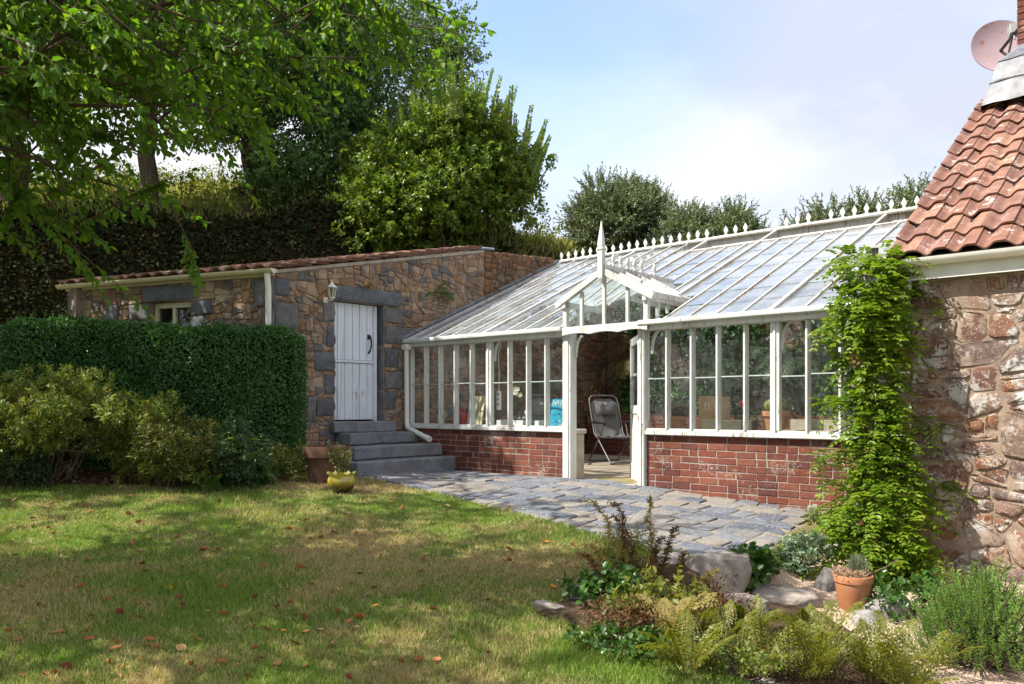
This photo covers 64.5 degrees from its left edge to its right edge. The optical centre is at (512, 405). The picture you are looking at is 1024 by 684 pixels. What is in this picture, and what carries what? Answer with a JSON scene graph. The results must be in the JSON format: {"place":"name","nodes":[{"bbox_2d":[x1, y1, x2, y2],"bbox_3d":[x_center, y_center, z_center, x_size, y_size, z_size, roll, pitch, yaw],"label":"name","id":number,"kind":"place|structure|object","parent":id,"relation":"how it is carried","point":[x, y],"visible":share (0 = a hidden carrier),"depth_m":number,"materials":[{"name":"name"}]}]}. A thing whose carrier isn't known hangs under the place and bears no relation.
{"place":"outdoors","nodes":[
{"label":"outdoors","id":0,"kind":"place"},
{"bbox_2d":[1,468,270,485],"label":"border soil","id":1,"kind":"structure","parent":0,"point":[100,479],"depth_m":9.06,"materials":[{"name":"brown soil"}]},
{"bbox_2d":[0,447,56,487],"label":"dwarf shrub","id":2,"kind":"object","parent":1,"relation":"on","point":[26,470],"visible":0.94,"depth_m":8.69,"materials":[{"name":"green plant"}]},
{"bbox_2d":[0,362,187,486],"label":"azalea bush","id":3,"kind":"object","parent":1,"relation":"on","point":[42,397],"visible":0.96,"depth_m":8.83,"materials":[{"name":"green plant"}]},
{"bbox_2d":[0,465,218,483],"bbox_3d":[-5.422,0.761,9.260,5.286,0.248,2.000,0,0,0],"label":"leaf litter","id":4,"kind":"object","parent":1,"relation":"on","point":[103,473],"visible":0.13,"depth_m":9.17,"materials":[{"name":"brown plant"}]},
{"bbox_2d":[0,306,307,474],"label":"clipped hedge","id":5,"kind":"object","parent":1,"relation":"on","point":[219,371],"visible":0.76,"depth_m":9.77,"materials":[{"name":"green plant"}]},
{"bbox_2d":[109,411,235,489],"bbox_3d":[-3.748,0.511,8.884,1.462,0.903,0.953,0,0,0],"label":"azalea bush","id":6,"kind":"object","parent":1,"relation":"on","point":[145,465],"visible":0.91,"depth_m":8.75,"materials":[{"name":"green plant"}]},
{"bbox_2d":[179,470,222,492],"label":"hosta plant","id":7,"kind":"object","parent":1,"relation":"on","point":[213,481],"visible":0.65,"depth_m":8.75,"materials":[{"name":"green plant"}]},
{"bbox_2d":[170,413,278,488],"bbox_3d":[-3.249,0.526,9.086,1.132,0.875,1.025,0,0,0],"label":"box shrub","id":8,"kind":"object","parent":1,"relation":"on","point":[230,480],"visible":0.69,"depth_m":8.93,"materials":[{"name":"green plant"}]},
{"bbox_2d":[223,447,286,488],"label":"fern clump","id":9,"kind":"object","parent":1,"relation":"on","point":[270,476],"visible":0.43,"depth_m":9.18,"materials":[{"name":"green plant"}]},
{"bbox_2d":[0,184,792,344],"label":"hillside","id":10,"kind":"structure","parent":0,"point":[18,277],"depth_m":15.19,"materials":[{"name":"green plant"}]},
{"bbox_2d":[0,0,169,203],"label":"oak tree","id":11,"kind":"object","parent":10,"relation":"on","point":[29,167],"visible":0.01,"depth_m":16.11,"materials":[{"name":"green plant"}]},
{"bbox_2d":[44,0,367,200],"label":"ash tree","id":12,"kind":"object","parent":10,"relation":"on","point":[178,158],"visible":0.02,"depth_m":20.02,"materials":[{"name":"green plant"}]},
{"bbox_2d":[26,0,390,204],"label":"oak tree","id":13,"kind":"object","parent":10,"relation":"on","point":[147,167],"visible":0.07,"depth_m":16.21,"materials":[{"name":"green plant"}]},
{"bbox_2d":[0,194,527,379],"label":"ivy","id":14,"kind":"object","parent":10,"relation":"on","point":[262,224],"visible":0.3,"depth_m":15.30,"materials":[{"name":"green plant"}]},
{"bbox_2d":[0,174,589,248],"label":"tall grass","id":15,"kind":"structure","parent":10,"relation":"on","point":[192,203],"depth_m":17.35,"materials":[{"name":"green plant"}]},
{"bbox_2d":[183,0,416,217],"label":"holm oak","id":16,"kind":"object","parent":10,"relation":"on","point":[296,159],"visible":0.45,"depth_m":16.14,"materials":[{"name":"green plant"}]},
{"bbox_2d":[2,156,630,241],"bbox_3d":[-5.796,-5.702,22.855,17.219,5.550,16.807,0,0,0],"label":"bracken","id":17,"kind":"object","parent":10,"relation":"on","point":[191,187],"visible":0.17,"depth_m":17.50,"materials":[{"name":"green plant"}]},
{"bbox_2d":[269,0,491,194],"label":"ash tree","id":18,"kind":"object","parent":10,"relation":"on","point":[416,17],"visible":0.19,"depth_m":18.80,"materials":[{"name":"green plant"}]},
{"bbox_2d":[326,57,558,256],"bbox_3d":[-1.420,-3.743,15.575,3.756,5.522,3.854,0,0,37],"label":"elm bush","id":19,"kind":"object","parent":10,"relation":"on","point":[454,166],"visible":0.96,"depth_m":14.98,"materials":[{"name":"green plant"}]},
{"bbox_2d":[484,217,634,304],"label":"dry grass","id":20,"kind":"structure","parent":10,"relation":"on","point":[557,244],"depth_m":17.45,"materials":[{"name":"plant"}]},
{"bbox_2d":[554,161,684,277],"bbox_3d":[2.339,-3.915,17.711,2.791,2.662,2.781,0,0,-36],"label":"tree","id":21,"kind":"object","parent":10,"relation":"on","point":[620,206],"visible":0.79,"depth_m":17.14,"materials":[{"name":"green plant"}]},
{"bbox_2d":[639,192,772,291],"bbox_3d":[3.970,-3.162,16.519,2.539,2.222,2.910,0,0,-25],"label":"gorse bush","id":22,"kind":"object","parent":10,"relation":"on","point":[690,220],"visible":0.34,"depth_m":16.03,"materials":[{"name":"green plant"}]},
{"bbox_2d":[779,192,854,270],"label":"gorse bush","id":23,"kind":"object","parent":10,"relation":"on","point":[818,213],"visible":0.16,"depth_m":14.77,"materials":[{"name":"green plant"}]},
{"bbox_2d":[830,165,935,248],"bbox_3d":[6.927,-3.353,14.971,2.244,1.828,1.891,0,0,0],"label":"gorse bush","id":24,"kind":"object","parent":10,"relation":"on","point":[901,193],"visible":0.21,"depth_m":14.67,"materials":[{"name":"green plant"}]},
{"bbox_2d":[0,472,867,683],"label":"lawn","id":25,"kind":"structure","parent":0,"point":[810,526],"depth_m":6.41,"materials":[{"name":"plant"}]},
{"bbox_2d":[0,0,138,203],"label":"sycamore tree","id":26,"kind":"object","parent":25,"relation":"on","point":[78,100],"visible":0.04,"depth_m":11.36,"materials":[{"name":"green plant"}]},
{"bbox_2d":[217,428,267,485],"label":"hydrangea plant","id":27,"kind":"object","parent":25,"relation":"on","point":[250,455],"visible":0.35,"depth_m":9.04,"materials":[{"name":"green plant"}]},
{"bbox_2d":[0,0,496,319],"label":"cherry tree","id":28,"kind":"object","parent":25,"relation":"on","point":[93,24],"visible":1,"depth_m":5.42,"materials":[{"name":"green plant"}]},
{"bbox_2d":[55,245,484,468],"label":"stone shed","id":29,"kind":"structure","parent":25,"relation":"on","point":[353,331],"depth_m":11.47,"materials":[{"name":"stone"}]},
{"bbox_2d":[155,302,190,324],"bbox_3d":[-4.641,-1.085,11.191,0.700,0.660,0.070,0,0,23],"label":"window","id":30,"kind":"structure","parent":29,"relation":"in","point":[175,306],"depth_m":11.18,"materials":[{"name":"beige wood"}]},
{"bbox_2d":[334,302,373,420],"bbox_3d":[-2.240,-0.610,11.514,0.152,1.679,0.870,0,0,41],"label":"door","id":31,"kind":"structure","parent":29,"relation":"in","point":[353,323],"depth_m":11.49,"materials":[{"name":"white wood"}]},
{"bbox_2d":[264,439,308,480],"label":"euonymus shrub","id":32,"kind":"object","parent":25,"relation":"on","point":[282,457],"visible":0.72,"depth_m":9.49,"materials":[{"name":"green plant"}]},
{"bbox_2d":[302,445,350,481],"bbox_3d":[-2.206,0.687,9.626,0.570,0.410,0.570,0,0,0],"label":"terracotta pot","id":33,"kind":"object","parent":25,"relation":"on","point":[320,464],"visible":0.7,"depth_m":9.41,"materials":[{"name":"brown ceramic"}]},
{"bbox_2d":[326,471,356,491],"bbox_3d":[-1.898,0.847,9.032,0.344,0.224,0.347,0,0,0],"label":"glazed pot","id":34,"kind":"object","parent":25,"relation":"on","point":[342,482],"visible":0.97,"depth_m":8.92,"materials":[{"name":"yellow ceramic"}]},
{"bbox_2d":[326,439,352,473],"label":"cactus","id":35,"kind":"object","parent":34,"relation":"on","point":[339,465],"visible":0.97,"depth_m":8.99,"materials":[{"name":"green plant"}]},
{"bbox_2d":[0,480,745,683],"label":"clover","id":36,"kind":"object","parent":25,"relation":"on","point":[565,662],"visible":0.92,"depth_m":5.54,"materials":[{"name":"green plant"}]},
{"bbox_2d":[329,421,455,476],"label":"stone steps","id":37,"kind":"structure","parent":25,"relation":"on","point":[381,447],"depth_m":11.02,"materials":[{"name":"stone"}]},
{"bbox_2d":[484,251,608,453],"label":"garden wall","id":38,"kind":"structure","parent":25,"relation":"on","point":[501,270],"depth_m":14.34,"materials":[{"name":"brown stone"}]},
{"bbox_2d":[518,370,558,398],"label":"wall fern","id":39,"kind":"object","parent":38,"relation":"attached to","point":[536,385],"depth_m":13.47,"materials":[{"name":"green plant"}]},
{"bbox_2d":[589,334,629,366],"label":"wall fern","id":40,"kind":"object","parent":38,"relation":"attached to","point":[615,350],"depth_m":15.24,"materials":[{"name":"brown plant"}]},
{"bbox_2d":[400,196,919,544],"bbox_3d":[2.744,-0.683,11.655,7.154,4.265,5.495,0,0,41],"label":"greenhouse","id":41,"kind":"object","parent":25,"relation":"on","point":[773,465],"visible":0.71,"depth_m":10.07,"materials":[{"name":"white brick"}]},
{"bbox_2d":[630,336,636,480],"bbox_3d":[1.514,0.040,9.908,0.040,1.760,0.860,0,0,1],"label":"door","id":42,"kind":"structure","parent":41,"relation":"in","point":[633,342],"depth_m":10.10,"materials":[{"name":"white wood"}]},
{"bbox_2d":[534,557,940,683],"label":"flower bed","id":43,"kind":"object","parent":25,"relation":"on","point":[572,609],"visible":0.15,"depth_m":5.11,"materials":[{"name":"soil"}]},
{"bbox_2d":[532,600,564,610],"bbox_3d":[0.242,1.327,5.324,0.246,0.087,0.140,0,0,31],"label":"boulder","id":44,"kind":"object","parent":43,"relation":"on","point":[543,604],"visible":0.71,"depth_m":5.28,"materials":[{"name":"stone"}]},
{"bbox_2d":[572,551,610,592],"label":"seedhead stalk","id":45,"kind":"object","parent":43,"relation":"on","point":[592,559],"visible":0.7,"depth_m":5.39,"materials":[{"name":"brown plant"}]},
{"bbox_2d":[559,561,650,614],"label":"cranesbill plant","id":46,"kind":"object","parent":43,"relation":"on","point":[592,585],"visible":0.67,"depth_m":5.37,"materials":[{"name":"green plant"}]},
{"bbox_2d":[577,499,635,567],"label":"seedhead stalk","id":47,"kind":"object","parent":43,"relation":"on","point":[608,532],"visible":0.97,"depth_m":5.58,"materials":[{"name":"plant"}]},
{"bbox_2d":[564,619,673,651],"bbox_3d":[0.623,1.347,4.726,0.653,0.211,0.288,0,0,0],"label":"lady mantle","id":48,"kind":"object","parent":43,"relation":"on","point":[602,631],"visible":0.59,"depth_m":4.69,"materials":[{"name":"green plant"}]},
{"bbox_2d":[576,592,665,639],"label":"heather plant","id":49,"kind":"object","parent":43,"relation":"on","point":[638,621],"visible":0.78,"depth_m":4.89,"materials":[{"name":"brown plant"}]},
{"bbox_2d":[611,513,632,573],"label":"seedhead stalk","id":50,"kind":"object","parent":43,"relation":"on","point":[621,536],"visible":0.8,"depth_m":5.63,"materials":[{"name":"brown plant"}]},
{"bbox_2d":[607,499,644,571],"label":"seedhead stalk","id":51,"kind":"object","parent":43,"relation":"on","point":[622,514],"visible":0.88,"depth_m":5.70,"materials":[{"name":"brown plant"}]},
{"bbox_2d":[587,518,673,575],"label":"shrub","id":52,"kind":"object","parent":43,"relation":"on","point":[611,556],"visible":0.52,"depth_m":5.92,"materials":[{"name":"green plant"}]},
{"bbox_2d":[642,494,659,574],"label":"seedhead stalk","id":53,"kind":"object","parent":43,"relation":"on","point":[651,534],"visible":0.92,"depth_m":5.71,"materials":[{"name":"plant"}]},
{"bbox_2d":[642,535,665,575],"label":"seedhead stalk","id":54,"kind":"object","parent":43,"relation":"on","point":[654,555],"visible":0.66,"depth_m":5.63,"materials":[{"name":"brown plant"}]},
{"bbox_2d":[605,563,706,619],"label":"cranesbill plant","id":55,"kind":"object","parent":43,"relation":"on","point":[660,587],"visible":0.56,"depth_m":5.12,"materials":[{"name":"green plant"}]},
{"bbox_2d":[592,632,726,665],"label":"creeping plant","id":56,"kind":"object","parent":43,"relation":"on","point":[638,641],"visible":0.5,"depth_m":4.48,"materials":[{"name":"green plant"}]},
{"bbox_2d":[656,525,681,575],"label":"seedhead stalk","id":57,"kind":"object","parent":43,"relation":"on","point":[673,530],"visible":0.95,"depth_m":5.65,"materials":[{"name":"brown plant"}]},
{"bbox_2d":[636,591,717,633],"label":"fern","id":58,"kind":"object","parent":43,"relation":"on","point":[665,606],"visible":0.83,"depth_m":4.89,"materials":[{"name":"plant"}]},
{"bbox_2d":[668,550,688,586],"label":"seedhead stalk","id":59,"kind":"object","parent":43,"relation":"on","point":[680,559],"visible":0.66,"depth_m":5.53,"materials":[{"name":"brown plant"}]},
{"bbox_2d":[634,609,738,674],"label":"fern","id":60,"kind":"object","parent":43,"relation":"on","point":[693,659],"visible":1,"depth_m":4.28,"materials":[{"name":"green plant"}]},
{"bbox_2d":[678,572,757,625],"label":"heather plant","id":61,"kind":"object","parent":43,"relation":"on","point":[721,600],"visible":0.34,"depth_m":5.47,"materials":[{"name":"green plant"}]},
{"bbox_2d":[686,551,752,595],"bbox_3d":[1.560,1.280,6.184,0.526,0.323,0.274,0,0,19],"label":"boulder","id":62,"kind":"object","parent":43,"relation":"on","point":[730,564],"visible":0.54,"depth_m":6.05,"materials":[{"name":"stone"}]},
{"bbox_2d":[690,582,760,648],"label":"fern","id":63,"kind":"object","parent":43,"relation":"on","point":[753,613],"visible":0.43,"depth_m":5.04,"materials":[{"name":"green plant"}]},
{"bbox_2d":[685,636,802,683],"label":"creeping plant","id":64,"kind":"object","parent":43,"relation":"on","point":[754,663],"visible":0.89,"depth_m":4.36,"materials":[{"name":"green plant"}]},
{"bbox_2d":[724,594,781,637],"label":"fern","id":65,"kind":"object","parent":43,"relation":"on","point":[740,611],"visible":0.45,"depth_m":5.36,"materials":[{"name":"green plant"}]},
{"bbox_2d":[728,541,786,588],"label":"geranium plant","id":66,"kind":"object","parent":43,"relation":"on","point":[762,563],"visible":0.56,"depth_m":6.19,"materials":[{"name":"green plant"}]},
{"bbox_2d":[708,613,816,681],"bbox_3d":[1.438,1.384,4.694,0.629,0.436,0.510,0,0,-42],"label":"fern","id":67,"kind":"object","parent":43,"relation":"on","point":[747,630],"visible":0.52,"depth_m":4.70,"materials":[{"name":"green plant"}]},
{"bbox_2d":[759,599,862,683],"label":"fern","id":68,"kind":"object","parent":43,"relation":"on","point":[816,655],"visible":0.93,"depth_m":4.65,"materials":[{"name":"green plant"}]},
{"bbox_2d":[787,599,848,644],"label":"fern","id":69,"kind":"object","parent":43,"relation":"on","point":[805,615],"visible":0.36,"depth_m":5.18,"materials":[{"name":"green plant"}]},
{"bbox_2d":[823,616,928,681],"bbox_3d":[2.138,1.425,4.697,0.552,0.386,0.496,0,0,-23],"label":"fern","id":70,"kind":"object","parent":43,"relation":"on","point":[862,649],"visible":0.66,"depth_m":4.75,"materials":[{"name":"green plant"}]},
{"bbox_2d":[845,609,982,683],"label":"fern","id":71,"kind":"object","parent":43,"relation":"on","point":[911,676],"visible":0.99,"depth_m":4.43,"materials":[{"name":"green plant"}]},
{"bbox_2d":[607,297,910,416],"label":"wall","id":72,"kind":"structure","parent":25,"relation":"on","point":[678,361],"depth_m":14.60,"materials":[{"name":"brown stone"}]},
{"bbox_2d":[601,359,629,381],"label":"wall fern","id":73,"kind":"object","parent":72,"relation":"attached to","point":[626,366],"depth_m":15.07,"materials":[{"name":"plant"}]},
{"bbox_2d":[676,353,742,392],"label":"wall fern","id":74,"kind":"object","parent":72,"relation":"attached to","point":[713,370],"depth_m":13.73,"materials":[{"name":"green plant"}]},
{"bbox_2d":[614,281,910,416],"bbox_3d":[4.001,-0.894,13.731,5.369,2.371,0.521,0,0,41],"label":"climbing fig","id":75,"kind":"object","parent":72,"relation":"attached to","point":[732,335],"visible":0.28,"depth_m":13.87,"materials":[{"name":"green plant"}]},
{"bbox_2d":[750,344,823,386],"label":"wall fern","id":76,"kind":"object","parent":72,"relation":"attached to","point":[784,360],"depth_m":12.92,"materials":[{"name":"green plant"}]},
{"bbox_2d":[802,502,854,533],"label":"thyme clump","id":77,"kind":"object","parent":25,"relation":"on","point":[817,514],"visible":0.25,"depth_m":7.66,"materials":[{"name":"green plant"}]},
{"bbox_2d":[886,0,1023,584],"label":"cottage","id":78,"kind":"structure","parent":25,"relation":"on","point":[962,231],"depth_m":6.90,"materials":[{"name":"brown stone"}]},
{"bbox_2d":[971,20,1017,70],"bbox_3d":[6.227,-4.551,10.146,0.577,0.716,0.676,0,0,-23],"label":"satellite dish","id":79,"kind":"object","parent":78,"relation":"attached to","point":[993,43],"visible":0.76,"depth_m":10.32,"materials":[{"name":"pink metal"}]},
{"bbox_2d":[0,0,1017,265],"label":"sky","id":80,"kind":"structure","parent":0,"point":[773,102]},
{"bbox_2d":[306,470,858,557],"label":"paving","id":81,"kind":"structure","parent":0,"point":[670,505],"depth_m":8.32,"materials":[{"name":"stone"}]},
{"bbox_2d":[577,454,636,485],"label":"greenhouse floor","id":82,"kind":"structure","parent":0,"point":[598,469],"depth_m":11.78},
{"bbox_2d":[525,395,557,420],"bbox_3d":[0.438,0.368,12.612,0.616,1.090,0.889,0,0,6],"label":"garden recliner","id":83,"kind":"object","parent":82,"relation":"on","point":[537,409],"visible":0.2,"depth_m":12.93,"materials":[{"name":"grey fabric"}]},
{"bbox_2d":[577,429,585,477],"bbox_3d":[-0.218,0.625,11.250,2.864,0.650,0.310,0,0,41],"label":"potting bench","id":84,"kind":"object","parent":82,"relation":"on","point":[580,451],"visible":0.21,"depth_m":10.34,"materials":[{"name":"concrete"}]},
{"bbox_2d":[467,396,485,424],"bbox_3d":[-0.514,0.082,11.544,0.398,0.441,0.195,0,0,41],"label":"slatted panel","id":85,"kind":"object","parent":84,"relation":"on","point":[480,401],"visible":0.5,"depth_m":11.52,"materials":[{"name":"white wood"}]},
{"bbox_2d":[550,399,562,425],"bbox_3d":[0.576,0.097,10.590,0.320,0.365,0.185,0,0,41],"label":"shopping bag","id":86,"kind":"object","parent":84,"relation":"on","point":[556,412],"visible":0.56,"depth_m":10.52,"materials":[{"name":"blue plastic"}]},
{"bbox_2d":[588,395,629,464],"bbox_3d":[1.639,0.368,13.012,0.616,1.090,0.889,0,0,-20],"label":"garden recliner","id":87,"kind":"object","parent":82,"relation":"on","point":[605,420],"visible":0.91,"depth_m":13.26,"materials":[{"name":"grey fabric"}]},
{"bbox_2d":[587,414,910,455],"bbox_3d":[4.266,0.578,13.317,6.955,0.845,0.769,0,0,41],"label":"raised bed","id":88,"kind":"object","parent":82,"relation":"on","point":[613,446],"visible":0.09,"depth_m":14.76,"materials":[{"name":"brick"}]},
{"bbox_2d":[671,416,684,428],"bbox_3d":[1.956,0.213,9.669,0.216,0.172,0.216,0,0,0],"label":"terracotta pot","id":89,"kind":"object","parent":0,"point":[677,422],"visible":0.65,"depth_m":9.59,"materials":[{"name":"orange ceramic"}]},
{"bbox_2d":[660,401,689,417],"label":"dry plant","id":90,"kind":"object","parent":89,"relation":"on","point":[677,410],"visible":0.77,"depth_m":9.62,"materials":[{"name":"brown plant"}]},
{"bbox_2d":[744,559,1023,683],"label":"gravel path","id":91,"kind":"structure","parent":0,"point":[787,576],"depth_m":5.51,"materials":[{"name":"beige gravel"}]},
{"bbox_2d":[717,593,770,613],"bbox_3d":[1.667,1.471,5.876,0.414,0.196,0.321,0,0,0],"label":"boulder","id":92,"kind":"object","parent":91,"relation":"on","point":[767,607],"visible":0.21,"depth_m":5.81,"materials":[{"name":"stone"}]},
{"bbox_2d":[751,583,821,607],"bbox_3d":[2.061,1.452,6.139,0.497,0.160,0.332,0,0,11],"label":"boulder","id":93,"kind":"object","parent":91,"relation":"on","point":[786,594],"visible":0.72,"depth_m":6.02,"materials":[{"name":"stone"}]},
{"bbox_2d":[775,529,836,575],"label":"spurge plant","id":94,"kind":"object","parent":91,"relation":"on","point":[796,548],"visible":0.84,"depth_m":6.64,"materials":[{"name":"green plant"}]},
{"bbox_2d":[814,567,835,591],"bbox_3d":[2.488,1.405,6.386,0.213,0.262,0.168,0,0,-29],"label":"boulder","id":95,"kind":"object","parent":91,"relation":"on","point":[824,581],"visible":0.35,"depth_m":6.32,"materials":[{"name":"stone"}]},
{"bbox_2d":[833,573,873,610],"bbox_3d":[2.514,1.373,5.979,0.280,0.256,0.280,0,0,0],"label":"terracotta pot","id":96,"kind":"object","parent":91,"relation":"on","point":[850,592],"visible":0.67,"depth_m":5.88,"materials":[{"name":"orange ceramic"}]},
{"bbox_2d":[830,552,870,580],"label":"lavender plant","id":97,"kind":"object","parent":96,"relation":"in","point":[857,567],"visible":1,"depth_m":5.96,"materials":[{"name":"green plant"}]},
{"bbox_2d":[852,609,881,629],"bbox_3d":[2.470,1.507,5.656,0.191,0.174,0.200,0,0,0],"label":"boulder","id":98,"kind":"object","parent":91,"relation":"on","point":[865,614],"visible":0.48,"depth_m":5.61,"materials":[{"name":"stone"}]},
{"bbox_2d":[863,595,909,621],"bbox_3d":[2.691,1.468,5.830,0.330,0.202,0.287,0,0,0],"label":"boulder","id":99,"kind":"object","parent":91,"relation":"on","point":[872,607],"visible":0.41,"depth_m":5.73,"materials":[{"name":"stone"}]},
{"bbox_2d":[796,239,988,594],"bbox_3d":[3.213,0.275,6.804,1.413,3.424,1.386,0,0,29],"label":"wisteria","id":100,"kind":"object","parent":91,"relation":"on","point":[880,300],"visible":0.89,"depth_m":6.81,"materials":[{"name":"green plant"}]},
{"bbox_2d":[850,567,954,623],"bbox_3d":[2.847,1.390,5.859,0.815,0.402,0.640,0,0,0],"label":"ivy patch","id":101,"kind":"object","parent":91,"relation":"on","point":[884,589],"visible":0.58,"depth_m":5.87,"materials":[{"name":"green plant"}]},
{"bbox_2d":[917,556,975,603],"bbox_3d":[3.280,1.372,5.997,0.586,0.483,0.519,0,0,0],"label":"ivy patch","id":102,"kind":"object","parent":91,"relation":"on","point":[950,571],"visible":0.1,"depth_m":6.00,"materials":[{"name":"green plant"}]},
{"bbox_2d":[903,555,1023,675],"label":"rosemary bush","id":103,"kind":"object","parent":91,"relation":"on","point":[984,616],"visible":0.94,"depth_m":4.92,"materials":[{"name":"green plant"}]},
{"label":"potting bench","id":104,"kind":"object","parent":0,"visible":0},
{"bbox_2d":[699,396,729,428],"bbox_3d":[2.402,0.096,9.633,0.215,0.406,0.382,0,0,41],"label":"cardboard box","id":105,"kind":"object","parent":104,"relation":"on","point":[707,407],"visible":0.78,"depth_m":9.53,"materials":[{"name":"brown cardboard"}]},
{"bbox_2d":[702,419,757,429],"bbox_3d":[2.422,0.229,9.049,0.600,0.140,0.150,0,0,41],"label":"planter trough","id":106,"kind":"object","parent":104,"relation":"on","point":[726,424],"visible":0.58,"depth_m":8.97,"materials":[{"name":"brown wood"}]},
{"bbox_2d":[761,411,789,430],"bbox_3d":[2.877,0.179,8.854,0.302,0.241,0.302,0,0,0],"label":"terracotta pot","id":107,"kind":"object","parent":104,"relation":"on","point":[766,414],"visible":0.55,"depth_m":8.77,"materials":[{"name":"orange ceramic"}]},
{"bbox_2d":[782,419,855,431],"bbox_3d":[3.302,0.224,8.279,1.060,0.150,0.180,0,0,41],"label":"timber plank","id":108,"kind":"object","parent":104,"relation":"on","point":[796,425],"visible":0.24,"depth_m":8.46,"materials":[{"name":"beige wood"}]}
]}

